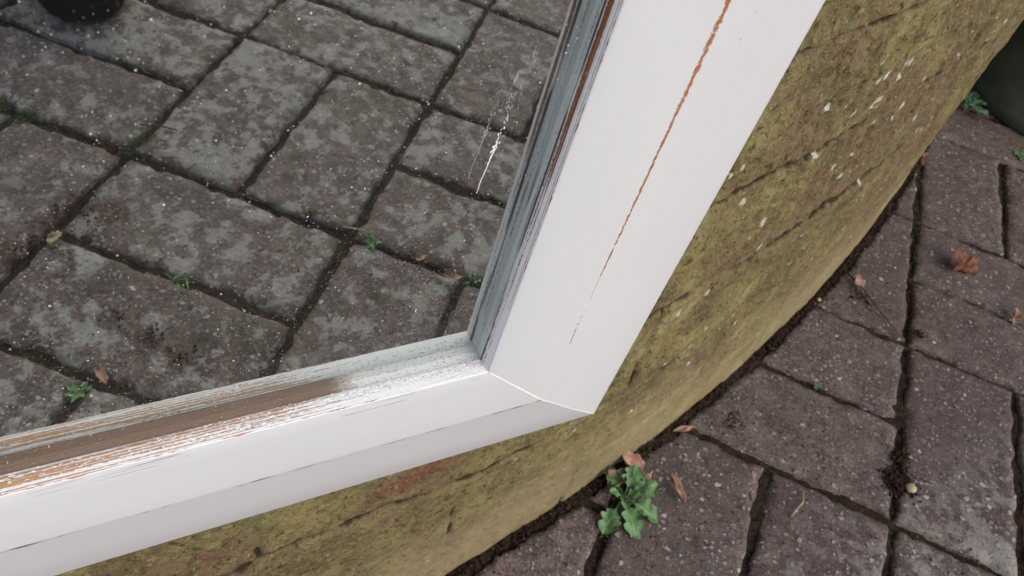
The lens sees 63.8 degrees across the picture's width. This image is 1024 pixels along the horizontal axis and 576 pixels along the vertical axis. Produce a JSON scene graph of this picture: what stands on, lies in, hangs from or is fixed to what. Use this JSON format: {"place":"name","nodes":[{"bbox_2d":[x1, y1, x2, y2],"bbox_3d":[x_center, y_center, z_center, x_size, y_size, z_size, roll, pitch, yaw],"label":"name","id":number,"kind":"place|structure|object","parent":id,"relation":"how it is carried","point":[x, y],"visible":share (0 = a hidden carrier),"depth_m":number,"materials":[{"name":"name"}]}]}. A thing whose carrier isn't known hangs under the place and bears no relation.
{"place":"outdoors","nodes":[
{"label":"outdoors","id":0,"kind":"place"},
{"bbox_2d":[444,91,1023,575],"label":"paving","id":1,"kind":"structure","parent":0,"point":[956,433],"depth_m":0.70,"materials":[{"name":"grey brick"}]},
{"bbox_2d":[607,468,627,488],"bbox_3d":[0.080,0.139,0.607,0.022,0.010,0.015,-4,49,-19],"label":"dead leaf","id":2,"kind":"object","parent":1,"relation":"on","point":[612,473],"visible":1,"depth_m":0.61,"materials":[{"name":"brown plant"}]},
{"bbox_2d":[598,465,658,538],"bbox_3d":[0.086,0.157,0.600,0.046,0.022,0.053,12,46,-4],"label":"weed","id":3,"kind":"object","parent":1,"relation":"on","point":[634,524],"visible":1,"depth_m":0.60,"materials":[{"name":"green plant"}]},
{"bbox_2d":[622,451,644,479],"bbox_3d":[0.091,0.133,0.619,0.026,0.009,0.019,49,36,14],"label":"dead leaf","id":4,"kind":"object","parent":1,"relation":"on","point":[630,458],"visible":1,"depth_m":0.62,"materials":[{"name":"brown plant"}]},
{"bbox_2d":[646,471,654,479],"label":"dead leaf","id":5,"kind":"object","parent":1,"relation":"on","point":[651,475],"visible":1,"depth_m":0.61,"materials":[{"name":"brown plant"}]},
{"bbox_2d":[669,473,685,504],"bbox_3d":[0.124,0.150,0.616,0.008,0.007,0.025,3,45,-36],"label":"dead leaf","id":6,"kind":"object","parent":1,"relation":"on","point":[676,481],"visible":1,"depth_m":0.62,"materials":[{"name":"brown plant"}]},
{"bbox_2d":[673,425,694,431],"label":"dead leaf","id":7,"kind":"object","parent":1,"relation":"on","point":[682,428],"visible":1,"depth_m":0.66,"materials":[{"name":"brown plant"}]},
{"bbox_2d":[450,168,928,575],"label":"soil","id":8,"kind":"structure","parent":1,"relation":"on","point":[897,481],"depth_m":0.67,"materials":[{"name":"brown soil"}]},
{"bbox_2d":[791,490,803,516],"bbox_3d":[0.219,0.165,0.632,0.012,0.003,0.026,16,46,0],"label":"dry grass stalk","id":9,"kind":"object","parent":1,"relation":"on","point":[797,508],"visible":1,"depth_m":0.63,"materials":[{"name":"plant"}]},
{"bbox_2d":[598,177,1022,563],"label":"moss","id":10,"kind":"object","parent":1,"relation":"on","point":[649,455],"visible":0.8,"depth_m":0.64,"materials":[{"name":"green plant"}]},
{"bbox_2d":[814,382,822,389],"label":"weed","id":11,"kind":"object","parent":1,"relation":"on","point":[816,386],"visible":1,"depth_m":0.72,"materials":[{"name":"green plant"}]},
{"bbox_2d":[855,274,864,293],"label":"dead leaf","id":12,"kind":"object","parent":1,"relation":"on","point":[859,281],"visible":1,"depth_m":0.82,"materials":[{"name":"brown plant"}]},
{"bbox_2d":[844,268,902,338],"bbox_3d":[0.355,0.014,0.809,0.004,0.004,0.092,-9,51,-23],"label":"twig","id":13,"kind":"object","parent":1,"relation":"on","point":[862,287],"visible":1,"depth_m":0.81,"materials":[{"name":"brown wood"}]},
{"bbox_2d":[905,483,916,492],"bbox_3d":[0.322,0.161,0.663,0.009,0.006,0.009,16,46,0],"label":"pebble","id":14,"kind":"object","parent":1,"relation":"on","point":[911,487],"visible":1,"depth_m":0.66,"materials":[{"name":"beige stone"}]},
{"bbox_2d":[921,152,927,164],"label":"dead leaf","id":15,"kind":"object","parent":1,"relation":"on","point":[924,157],"visible":0.81,"depth_m":1.01,"materials":[{"name":"brown plant"}]},
{"bbox_2d":[951,247,978,274],"bbox_3d":[0.477,-0.025,0.866,0.029,0.030,0.025,-4,20,-12],"label":"dead leaf","id":16,"kind":"object","parent":1,"relation":"on","point":[961,261],"visible":1,"depth_m":0.86,"materials":[{"name":"brown plant"}]},
{"bbox_2d":[963,91,988,118],"bbox_3d":[0.614,-0.252,1.117,0.064,0.032,0.056,16,46,0],"label":"weed","id":17,"kind":"object","parent":1,"relation":"on","point":[971,100],"visible":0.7,"depth_m":1.11,"materials":[{"name":"green plant"}]},
{"bbox_2d":[970,19,1023,135],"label":"plant pot","id":18,"kind":"object","parent":1,"relation":"on","point":[998,87],"visible":0.42,"depth_m":1.10,"materials":[{"name":"green plastic"}]},
{"bbox_2d":[1012,308,1023,324],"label":"dead leaf","id":19,"kind":"object","parent":1,"relation":"on","point":[1017,314],"visible":1,"depth_m":0.83,"materials":[{"name":"brown plant"}]},
{"bbox_2d":[1014,150,1023,160],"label":"weed","id":20,"kind":"object","parent":1,"relation":"on","point":[1018,154],"visible":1,"depth_m":1.06,"materials":[{"name":"green plant"}]},
{"label":"bedding soil","id":21,"kind":"structure","parent":0,"visible":0},
{"bbox_2d":[55,0,1023,575],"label":"brick wall","id":22,"kind":"structure","parent":21,"relation":"on","point":[867,98],"depth_m":0.47,"materials":[{"name":"yellow brick"}]},
{"bbox_2d":[0,0,824,575],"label":"framed mirror","id":23,"kind":"object","parent":22,"relation":"attached to","point":[258,256],"visible":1,"depth_m":0.21,"materials":[{"name":"paint"}]}
]}

